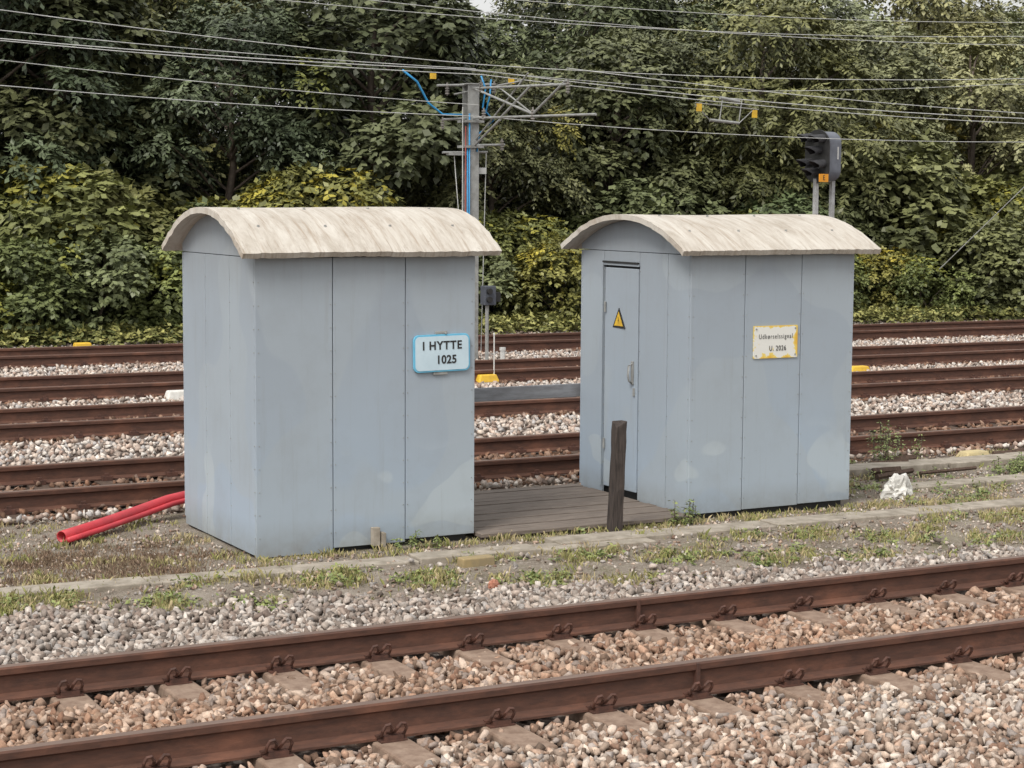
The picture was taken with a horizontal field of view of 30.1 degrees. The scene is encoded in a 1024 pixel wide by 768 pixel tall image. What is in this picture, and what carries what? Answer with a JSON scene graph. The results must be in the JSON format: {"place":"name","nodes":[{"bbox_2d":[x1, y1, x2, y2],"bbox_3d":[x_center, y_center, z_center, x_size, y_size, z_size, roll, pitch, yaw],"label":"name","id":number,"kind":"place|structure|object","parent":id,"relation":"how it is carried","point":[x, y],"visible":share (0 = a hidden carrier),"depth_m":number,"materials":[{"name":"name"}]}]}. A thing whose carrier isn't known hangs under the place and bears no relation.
{"place":"outdoors","nodes":[
{"label":"outdoors","id":0,"kind":"place"},
{"bbox_2d":[0,529,322,602],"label":"dry grass","id":1,"kind":"structure","parent":0,"point":[69,560],"depth_m":13.66,"materials":[{"name":"plant"}]},
{"bbox_2d":[0,159,1023,767],"bbox_3d":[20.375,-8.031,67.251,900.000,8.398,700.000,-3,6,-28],"label":"ground","id":2,"kind":"structure","parent":0,"point":[206,591],"depth_m":14.10,"materials":[{"name":"grey gravel"}]},
{"bbox_2d":[0,279,22,336],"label":"shrub","id":3,"kind":"object","parent":2,"relation":"on","point":[8,288],"visible":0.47,"depth_m":32.79,"materials":[{"name":"green plant"}]},
{"bbox_2d":[0,185,73,325],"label":"shrub","id":4,"kind":"object","parent":2,"relation":"on","point":[15,215],"visible":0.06,"depth_m":33.96,"materials":[{"name":"green plant"}]},
{"bbox_2d":[0,2,88,163],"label":"deciduous tree","id":5,"kind":"object","parent":2,"relation":"on","point":[27,73],"visible":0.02,"depth_m":37.61,"materials":[{"name":"green plant"}]},
{"bbox_2d":[0,236,112,347],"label":"shrub","id":6,"kind":"object","parent":2,"relation":"on","point":[39,265],"visible":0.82,"depth_m":32.52,"materials":[{"name":"green plant"}]},
{"bbox_2d":[0,0,148,262],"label":"deciduous tree","id":7,"kind":"object","parent":2,"relation":"on","point":[46,155],"visible":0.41,"depth_m":34.81,"materials":[{"name":"green plant"}]},
{"bbox_2d":[0,153,172,328],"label":"shrub","id":8,"kind":"object","parent":2,"relation":"on","point":[86,224],"visible":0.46,"depth_m":33.97,"materials":[{"name":"green plant"}]},
{"bbox_2d":[31,223,161,344],"bbox_3d":[-7.363,-1.484,33.599,2.376,2.755,2.513,0,6,-2],"label":"shrub","id":9,"kind":"object","parent":2,"relation":"on","point":[129,253],"visible":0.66,"depth_m":32.94,"materials":[{"name":"green plant"}]},
{"bbox_2d":[1,0,201,192],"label":"deciduous tree","id":10,"kind":"object","parent":2,"relation":"on","point":[126,66],"visible":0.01,"depth_m":41.69,"materials":[{"name":"green plant"}]},
{"bbox_2d":[0,0,208,207],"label":"deciduous tree","id":11,"kind":"object","parent":2,"relation":"on","point":[12,113],"visible":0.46,"depth_m":35.84,"materials":[{"name":"green plant"}]},
{"bbox_2d":[39,162,186,317],"bbox_3d":[-7.566,-2.294,35.429,3.330,3.651,3.161,0,6,-7],"label":"shrub","id":12,"kind":"object","parent":2,"relation":"on","point":[116,199],"visible":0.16,"depth_m":34.74,"materials":[{"name":"green plant"}]},
{"bbox_2d":[57,491,184,542],"bbox_3d":[-2.820,1.003,15.391,0.334,0.205,2.348,4,7,34],"label":"red cable duct","id":13,"kind":"object","parent":2,"relation":"on","point":[105,523],"visible":0.68,"depth_m":14.99,"materials":[{"name":"plastic"}]},
{"bbox_2d":[94,221,187,340],"bbox_3d":[-6.375,-1.601,34.606,3.283,2.702,3.060,5,9,35],"label":"shrub","id":14,"kind":"object","parent":2,"relation":"on","point":[171,315],"visible":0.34,"depth_m":33.71,"materials":[{"name":"green plant"}]},
{"bbox_2d":[115,1,180,160],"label":"deciduous tree","id":15,"kind":"object","parent":2,"relation":"on","point":[158,28],"visible":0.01,"depth_m":47.00,"materials":[{"name":"green plant"}]},
{"bbox_2d":[160,390,183,401],"bbox_3d":[-4.322,0.161,24.557,0.384,0.160,0.260,-3,6,-28],"label":"junction box","id":16,"kind":"object","parent":2,"relation":"on","point":[175,395],"visible":0.38,"depth_m":24.47,"materials":[{"name":"white plastic"}]},
{"bbox_2d":[43,0,318,208],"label":"deciduous tree","id":17,"kind":"object","parent":2,"relation":"on","point":[208,149],"visible":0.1,"depth_m":41.90,"materials":[{"name":"green plant"}]},
{"bbox_2d":[148,196,238,314],"bbox_3d":[-5.335,-1.879,35.159,2.789,3.183,2.887,1,6,6],"label":"shrub","id":18,"kind":"object","parent":2,"relation":"on","point":[197,204],"visible":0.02,"depth_m":34.87,"materials":[{"name":"green plant"}]},
{"bbox_2d":[154,194,247,291],"bbox_3d":[-5.983,-2.226,36.718,3.435,2.874,3.154,4,7,33],"label":"shrub","id":19,"kind":"object","parent":2,"relation":"on","point":[223,203],"visible":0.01,"depth_m":36.26,"materials":[{"name":"green plant"}]},
{"bbox_2d":[152,0,267,173],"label":"deciduous tree","id":20,"kind":"object","parent":2,"relation":"on","point":[214,131],"visible":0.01,"depth_m":51.08,"materials":[{"name":"green plant"}]},
{"bbox_2d":[102,0,362,206],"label":"deciduous tree","id":21,"kind":"object","parent":2,"relation":"on","point":[300,149],"visible":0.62,"depth_m":36.91,"materials":[{"name":"green plant"}]},
{"bbox_2d":[234,158,405,207],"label":"shrub","id":22,"kind":"object","parent":2,"relation":"on","point":[275,192],"visible":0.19,"depth_m":36.08,"materials":[{"name":"green plant"}]},
{"bbox_2d":[0,538,655,596],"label":"concrete cable trough","id":23,"kind":"object","parent":2,"relation":"on","point":[431,557],"visible":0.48,"depth_m":13.40,"materials":[{"name":"grey concrete"}]},
{"bbox_2d":[162,207,501,558],"bbox_3d":[-1.437,-0.068,14.896,2.093,2.630,1.862,-3,6,-28],"label":"equipment hut","id":24,"kind":"object","parent":2,"relation":"on","point":[320,414],"visible":1,"depth_m":14.21,"materials":[{"name":"grey paint"}]},
{"bbox_2d":[413,331,469,374],"bbox_3d":[-0.531,-0.235,14.422,0.475,0.330,0.030,-4,7,-28],"label":"hut name sign","id":25,"kind":"object","parent":24,"relation":"attached to","point":[440,352],"visible":1,"depth_m":14.41,"materials":[{"name":"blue metal"}]},
{"bbox_2d":[222,0,461,206],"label":"deciduous tree","id":26,"kind":"object","parent":2,"relation":"on","point":[361,91],"visible":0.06,"depth_m":43.34,"materials":[{"name":"green plant"}]},
{"bbox_2d":[226,0,495,208],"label":"deciduous tree","id":27,"kind":"object","parent":2,"relation":"on","point":[446,36],"visible":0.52,"depth_m":37.56,"materials":[{"name":"green plant"}]},
{"bbox_2d":[299,0,483,191],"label":"deciduous tree","id":28,"kind":"object","parent":2,"relation":"on","point":[477,13],"depth_m":51.37,"materials":[{"name":"green plant"}]},
{"bbox_2d":[457,554,494,567],"bbox_3d":[-0.257,1.290,13.630,0.260,0.110,0.100,-3,6,-28],"label":"inspection stone","id":29,"kind":"object","parent":2,"relation":"on","point":[475,561],"visible":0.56,"depth_m":13.59,"materials":[{"name":"yellow stone"}]},
{"bbox_2d":[446,202,522,313],"bbox_3d":[-1.311,-2.211,38.608,3.368,2.974,3.614,-3,4,-4],"label":"shrub","id":30,"kind":"object","parent":2,"relation":"on","point":[487,219],"visible":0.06,"depth_m":38.09,"materials":[{"name":"green plant"}]},
{"bbox_2d":[478,257,495,315],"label":"shrub","id":31,"kind":"object","parent":2,"relation":"on","point":[480,309],"visible":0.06,"depth_m":36.84,"materials":[{"name":"green plant"}]},
{"bbox_2d":[480,286,500,359],"bbox_3d":[-0.319,-0.888,29.837,0.300,1.300,0.210,-3,6,-28],"label":"signal","id":32,"kind":"object","parent":2,"relation":"on","point":[489,295],"visible":0.95,"depth_m":29.77,"materials":[{"name":"metal"}]},
{"bbox_2d":[387,58,594,294],"bbox_3d":[-0.477,-4.125,39.880,4.399,5.345,4.157,-7,11,-31],"label":"deciduous tree","id":33,"kind":"object","parent":2,"relation":"on","point":[527,157],"visible":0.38,"depth_m":39.31,"materials":[{"name":"green plant"}]},
{"bbox_2d":[403,69,596,358],"bbox_3d":[0.083,-2.475,28.813,2.112,4.663,4.060,-3,6,-28],"label":"catenary mast","id":34,"kind":"object","parent":2,"relation":"on","point":[470,146],"visible":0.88,"depth_m":30.28,"materials":[{"name":"metal"}]},
{"bbox_2d":[0,0,1023,269],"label":"overhead wires","id":35,"kind":"object","parent":34,"relation":"attached to","point":[542,68],"visible":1,"depth_m":30.20,"materials":[{"name":"metal"}]},
{"bbox_2d":[695,96,758,124],"bbox_3d":[3.650,-4.648,32.311,1.305,0.476,0.060,-3,6,-28],"label":"section insulator","id":36,"kind":"object","parent":35,"relation":"attached to","point":[722,98],"visible":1,"depth_m":32.29,"materials":[{"name":"metal"}]},
{"bbox_2d":[478,253,521,323],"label":"shrub","id":37,"kind":"object","parent":2,"relation":"on","point":[501,264],"visible":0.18,"depth_m":36.85,"materials":[{"name":"green plant"}]},
{"bbox_2d":[447,57,558,242],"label":"deciduous tree","id":38,"kind":"object","parent":2,"relation":"on","point":[494,169],"visible":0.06,"depth_m":45.22,"materials":[{"name":"green plant"}]},
{"bbox_2d":[500,347,505,358],"bbox_3d":[-0.150,-0.435,30.345,0.095,0.300,0.100,-3,6,-28],"label":"marker bollard","id":39,"kind":"object","parent":2,"relation":"on","point":[502,352],"visible":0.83,"depth_m":30.31,"materials":[{"name":"white paint"}]},
{"bbox_2d":[0,507,1023,767],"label":"track ballast","id":40,"kind":"structure","parent":2,"relation":"on","point":[984,729],"depth_m":10.26,"materials":[{"name":"gravel"}]},
{"bbox_2d":[488,579,499,588],"bbox_3d":[-0.122,1.352,12.852,0.097,0.072,0.073,-3,6,-28],"label":"brick fragment","id":41,"kind":"object","parent":40,"relation":"on","point":[493,583],"visible":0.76,"depth_m":12.83,"materials":[{"name":"brick"}]},
{"bbox_2d":[0,555,1023,767],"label":"railway track","id":42,"kind":"structure","parent":40,"relation":"on","point":[389,726],"depth_m":10.28,"materials":[{"name":"brown metal"}]},
{"bbox_2d":[0,316,1023,524],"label":"track ballast","id":43,"kind":"structure","parent":2,"relation":"on","point":[565,418],"depth_m":22.36,"materials":[{"name":"gravel"}]},
{"bbox_2d":[73,342,91,345],"bbox_3d":[-7.095,-0.570,31.429,0.408,0.230,0.260,-3,6,-28],"label":"track balise","id":44,"kind":"object","parent":43,"relation":"on","point":[82,344],"visible":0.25,"depth_m":31.37,"materials":[{"name":"yellow paint"}]},
{"bbox_2d":[0,405,1023,525],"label":"railway track","id":45,"kind":"structure","parent":43,"relation":"on","point":[104,474],"depth_m":18.00,"materials":[{"name":"rusted steel"},{"name":"brown metal"}]},
{"bbox_2d":[0,364,1023,448],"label":"railway track","id":46,"kind":"structure","parent":43,"relation":"on","point":[96,421],"depth_m":22.87,"materials":[{"name":"rusted steel"},{"name":"brown metal"}]},
{"bbox_2d":[0,340,1023,407],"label":"railway track","id":47,"kind":"structure","parent":43,"relation":"on","point":[48,388],"depth_m":27.45,"materials":[{"name":"rusted steel"},{"name":"brown metal"}]},
{"bbox_2d":[476,333,498,382],"bbox_3d":[-0.361,-0.357,27.100,0.408,0.740,0.260,-3,6,-28],"label":"track balise","id":48,"kind":"object","parent":47,"relation":"on","point":[488,378],"visible":0.6,"depth_m":27.08,"materials":[{"name":"yellow paint"}]},
{"bbox_2d":[0,320,1023,371],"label":"railway track","id":49,"kind":"structure","parent":43,"relation":"on","point":[80,356],"depth_m":32.65,"materials":[{"name":"rusted steel"},{"name":"brown metal"}]},
{"bbox_2d":[852,365,869,371],"bbox_3d":[5.260,-0.205,28.955,0.480,0.140,0.260,-3,6,-28],"label":"track balise","id":50,"kind":"object","parent":43,"relation":"on","point":[860,368],"visible":0.23,"depth_m":28.88,"materials":[{"name":"yellow paint"}]},
{"bbox_2d":[0,448,1023,616],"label":"grass","id":51,"kind":"structure","parent":2,"relation":"on","point":[170,603],"depth_m":14.07,"materials":[{"name":"green plant"}]},
{"bbox_2d":[0,301,1023,347],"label":"ground cover plants","id":52,"kind":"object","parent":2,"relation":"on","point":[505,323],"visible":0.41,"depth_m":36.17,"materials":[{"name":"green plant"}]},
{"bbox_2d":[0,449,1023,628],"bbox_3d":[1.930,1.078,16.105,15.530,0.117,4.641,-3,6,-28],"label":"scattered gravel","id":53,"kind":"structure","parent":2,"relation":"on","point":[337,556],"depth_m":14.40,"materials":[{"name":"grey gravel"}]},
{"bbox_2d":[485,208,579,314],"bbox_3d":[-0.035,-2.214,39.295,3.376,2.852,3.052,0,6,-3],"label":"shrub","id":54,"kind":"object","parent":2,"relation":"on","point":[520,226],"visible":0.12,"depth_m":38.43,"materials":[{"name":"green plant"}]},
{"bbox_2d":[491,234,581,331],"bbox_3d":[0.843,-1.721,37.955,3.083,2.538,2.874,0,2,-33],"label":"shrub","id":55,"kind":"object","parent":2,"relation":"on","point":[532,259],"visible":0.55,"depth_m":37.23,"materials":[{"name":"green plant"}]},
{"bbox_2d":[531,233,581,320],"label":"shrub","id":56,"kind":"object","parent":2,"relation":"on","point":[548,288],"visible":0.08,"depth_m":38.00,"materials":[{"name":"green plant"}]},
{"bbox_2d":[478,0,666,158],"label":"deciduous tree","id":57,"kind":"object","parent":2,"relation":"on","point":[506,9],"depth_m":55.43,"materials":[{"name":"green plant"}]},
{"bbox_2d":[471,484,687,540],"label":"wooden deck","id":58,"kind":"structure","parent":2,"relation":"on","point":[519,512],"depth_m":15.72,"materials":[{"name":"brown wood"}]},
{"bbox_2d":[551,212,612,305],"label":"shrub","id":59,"kind":"object","parent":2,"relation":"on","point":[579,222],"visible":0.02,"depth_m":40.09,"materials":[{"name":"green plant"}]},
{"bbox_2d":[457,0,736,231],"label":"deciduous tree","id":60,"kind":"object","parent":2,"relation":"on","point":[519,49],"visible":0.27,"depth_m":45.46,"materials":[{"name":"green plant"}]},
{"bbox_2d":[503,32,728,255],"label":"deciduous tree","id":61,"kind":"object","parent":2,"relation":"on","point":[620,104],"visible":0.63,"depth_m":40.86,"materials":[{"name":"green plant"}]},
{"bbox_2d":[607,420,626,531],"bbox_3d":[0.823,0.787,14.973,0.136,1.000,0.088,-3,6,-28],"label":"wooden post","id":62,"kind":"object","parent":2,"relation":"on","point":[616,477],"visible":0.9,"depth_m":14.94,"materials":[{"name":"brown wood"}]},
{"bbox_2d":[529,0,755,201],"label":"deciduous tree","id":63,"kind":"object","parent":2,"relation":"on","point":[725,2],"visible":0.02,"depth_m":49.63,"materials":[{"name":"green plant"}]},
{"bbox_2d":[539,15,751,213],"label":"deciduous tree","id":64,"kind":"object","parent":2,"relation":"on","point":[663,42],"visible":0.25,"depth_m":42.77,"materials":[{"name":"green plant"}]},
{"bbox_2d":[586,171,731,220],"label":"shrub","id":65,"kind":"object","parent":2,"relation":"on","point":[636,204],"visible":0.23,"depth_m":39.97,"materials":[{"name":"green plant"}]},
{"bbox_2d":[649,0,748,135],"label":"deciduous tree","id":66,"kind":"object","parent":2,"relation":"on","point":[713,45],"depth_m":58.54,"materials":[{"name":"green plant"}]},
{"bbox_2d":[390,420,1023,549],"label":"tall weeds","id":67,"kind":"object","parent":2,"relation":"on","point":[885,449],"visible":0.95,"depth_m":18.45,"materials":[{"name":"green plant"}]},
{"bbox_2d":[560,214,880,517],"bbox_3d":[1.782,-0.200,16.709,2.012,2.575,2.011,-3,6,-28],"label":"equipment hut","id":68,"kind":"object","parent":2,"relation":"on","point":[696,396],"visible":0.99,"depth_m":16.02,"materials":[{"name":"grey paint"}]},
{"bbox_2d":[474,383,579,401],"bbox_3d":[-0.298,0.096,16.719,2.120,0.120,0.035,-3,6,-28],"label":"timber guard rail","id":69,"kind":"object","parent":68,"relation":"attached to","point":[525,392],"visible":0.56,"depth_m":16.93,"materials":[{"name":"grey paint"}]},
{"bbox_2d":[613,308,624,328],"bbox_3d":[0.923,-0.572,16.440,0.012,0.172,0.199,-3,6,-28],"label":"voltage warning sign","id":70,"kind":"object","parent":68,"relation":"attached to","point":[618,322],"visible":1,"depth_m":16.43,"materials":[{"name":"yellow metal"}]},
{"bbox_2d":[602,267,639,492],"bbox_3d":[0.927,-0.041,16.462,0.089,1.918,0.515,-3,7,-30],"label":"door","id":71,"kind":"structure","parent":68,"relation":"in","point":[622,285],"depth_m":16.42,"materials":[{"name":"grey paint"}]},
{"bbox_2d":[753,325,797,358],"bbox_3d":[2.203,-0.353,15.900,0.450,0.272,0.014,-3,6,-28],"label":"signal number sign","id":72,"kind":"object","parent":68,"relation":"attached to","point":[777,341],"visible":1,"depth_m":15.90,"materials":[{"name":"white metal"}]},
{"bbox_2d":[727,209,773,214],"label":"shrub","id":73,"kind":"object","parent":2,"relation":"on","point":[742,213],"visible":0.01,"depth_m":40.92,"materials":[{"name":"green plant"}]},
{"bbox_2d":[622,0,924,246],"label":"deciduous tree","id":74,"kind":"object","parent":2,"relation":"on","point":[754,169],"visible":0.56,"depth_m":41.90,"materials":[{"name":"green plant"}]},
{"bbox_2d":[725,179,828,215],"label":"shrub","id":75,"kind":"object","parent":2,"relation":"on","point":[788,207],"visible":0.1,"depth_m":40.99,"materials":[{"name":"green plant"}]},
{"bbox_2d":[545,497,1023,544],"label":"concrete cable trough","id":76,"kind":"object","parent":2,"relation":"on","point":[822,519],"visible":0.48,"depth_m":15.28,"materials":[{"name":"grey concrete"}]},
{"bbox_2d":[685,0,912,209],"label":"deciduous tree","id":77,"kind":"object","parent":2,"relation":"on","point":[857,10],"visible":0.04,"depth_m":48.64,"materials":[{"name":"green plant"}]},
{"bbox_2d":[796,130,840,217],"bbox_3d":[5.436,-2.553,33.817,0.917,3.900,0.540,-5,8,-42],"label":"railway signal","id":78,"kind":"object","parent":2,"relation":"on","point":[821,162],"visible":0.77,"depth_m":33.59,"materials":[{"name":"black metal"}]},
{"bbox_2d":[758,4,890,127],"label":"deciduous tree","id":79,"kind":"object","parent":2,"relation":"on","point":[814,17],"depth_m":58.66,"materials":[{"name":"green plant"}]},
{"bbox_2d":[806,180,899,302],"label":"shrub","id":80,"kind":"object","parent":2,"relation":"on","point":[853,214],"visible":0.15,"depth_m":42.05,"materials":[{"name":"green plant"}]},
{"bbox_2d":[853,254,874,320],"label":"shrub","id":81,"kind":"object","parent":2,"relation":"on","point":[859,275],"visible":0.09,"depth_m":40.65,"materials":[{"name":"green plant"}]},
{"bbox_2d":[768,17,979,219],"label":"deciduous tree","id":82,"kind":"object","parent":2,"relation":"on","point":[915,60],"visible":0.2,"depth_m":44.78,"materials":[{"name":"green plant"}]},
{"bbox_2d":[781,125,976,306],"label":"shrub","id":83,"kind":"object","parent":2,"relation":"on","point":[925,176],"visible":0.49,"depth_m":42.31,"materials":[{"name":"green plant"}]},
{"bbox_2d":[853,243,928,314],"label":"shrub","id":84,"kind":"object","parent":2,"relation":"on","point":[873,262],"visible":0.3,"depth_m":41.17,"materials":[{"name":"green plant"}]},
{"bbox_2d":[880,473,912,499],"bbox_3d":[3.427,0.901,16.907,0.272,0.251,0.270,2,6,18],"label":"white plastic bag","id":85,"kind":"object","parent":2,"relation":"on","point":[897,485],"visible":0.79,"depth_m":16.82,"materials":[{"name":"plastic"}]},
{"bbox_2d":[866,252,986,320],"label":"shrub","id":86,"kind":"object","parent":2,"relation":"on","point":[922,282],"visible":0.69,"depth_m":40.98,"materials":[{"name":"green plant"}]},
{"bbox_2d":[887,0,969,78],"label":"deciduous tree","id":87,"kind":"object","parent":2,"relation":"on","point":[946,1],"visible":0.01,"depth_m":60.78,"materials":[{"name":"green plant"}]},
{"bbox_2d":[835,0,1022,166],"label":"deciduous tree","id":88,"kind":"object","parent":2,"relation":"on","point":[934,7],"visible":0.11,"depth_m":50.22,"materials":[{"name":"green plant"}]},
{"bbox_2d":[849,451,1023,477],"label":"concrete cable trough","id":89,"kind":"object","parent":2,"relation":"on","point":[919,465],"visible":0.52,"depth_m":18.70,"materials":[{"name":"grey concrete"}]},
{"bbox_2d":[861,32,1023,226],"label":"deciduous tree","id":90,"kind":"object","parent":2,"relation":"on","point":[980,55],"visible":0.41,"depth_m":45.93,"materials":[{"name":"green plant"}]},
{"bbox_2d":[868,448,1023,479],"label":"scrap timber pile","id":91,"kind":"object","parent":2,"relation":"on","point":[887,472],"visible":0.82,"depth_m":18.23,"materials":[{"name":"brown wood"}]},
{"bbox_2d":[879,174,1022,301],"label":"shrub","id":92,"kind":"object","parent":2,"relation":"on","point":[983,189],"visible":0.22,"depth_m":43.37,"materials":[{"name":"green plant"}]},
{"bbox_2d":[906,7,1020,171],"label":"deciduous tree","id":93,"kind":"object","parent":2,"relation":"on","point":[963,51],"visible":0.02,"depth_m":53.96,"materials":[{"name":"green plant"}]},
{"bbox_2d":[911,474,1023,489],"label":"concrete cable trough","id":94,"kind":"object","parent":2,"relation":"on","point":[958,483],"visible":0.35,"depth_m":17.67,"materials":[{"name":"grey concrete"}]},
{"bbox_2d":[952,449,989,456],"bbox_3d":[4.735,0.739,19.524,0.408,0.110,0.260,-3,6,-28],"label":"track balise","id":95,"kind":"object","parent":2,"relation":"on","point":[970,452],"visible":0.43,"depth_m":19.46,"materials":[{"name":"plastic"}]},
{"bbox_2d":[935,205,1023,320],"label":"shrub","id":96,"kind":"object","parent":2,"relation":"on","point":[1003,243],"visible":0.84,"depth_m":41.35,"materials":[{"name":"green plant"}]},
{"bbox_2d":[940,5,1023,146],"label":"deciduous tree","id":97,"kind":"object","parent":2,"relation":"on","point":[1012,13],"visible":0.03,"depth_m":63.83,"materials":[{"name":"green plant"}]},
{"bbox_2d":[947,242,1023,300],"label":"shrub","id":98,"kind":"object","parent":2,"relation":"on","point":[1015,285],"visible":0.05,"depth_m":42.54,"materials":[{"name":"green plant"}]},
{"bbox_2d":[950,83,1023,185],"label":"deciduous tree","id":99,"kind":"object","parent":2,"relation":"on","point":[978,162],"visible":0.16,"depth_m":47.45,"materials":[{"name":"green plant"}]},
{"bbox_2d":[964,172,1023,287],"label":"shrub","id":100,"kind":"object","parent":2,"relation":"on","point":[1014,191],"visible":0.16,"depth_m":43.85,"materials":[{"name":"green plant"}]},
{"bbox_2d":[983,160,1023,211],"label":"shrub","id":101,"kind":"object","parent":2,"relation":"on","point":[1000,174],"visible":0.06,"depth_m":44.99,"materials":[{"name":"green plant"}]},
{"bbox_2d":[993,51,1023,176],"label":"deciduous tree","id":102,"kind":"object","parent":2,"relation":"on","point":[1018,69],"visible":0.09,"depth_m":49.57,"materials":[{"name":"green plant"}]},
{"bbox_2d":[994,0,1023,43],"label":"deciduous tree","id":103,"kind":"object","parent":2,"relation":"on","point":[1014,7],"visible":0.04,"depth_m":66.56,"materials":[{"name":"green plant"}]},
{"bbox_2d":[200,0,1023,135],"label":"sky","id":104,"kind":"structure","parent":0,"point":[486,7],"materials":[{"name":"white"}]}
]}

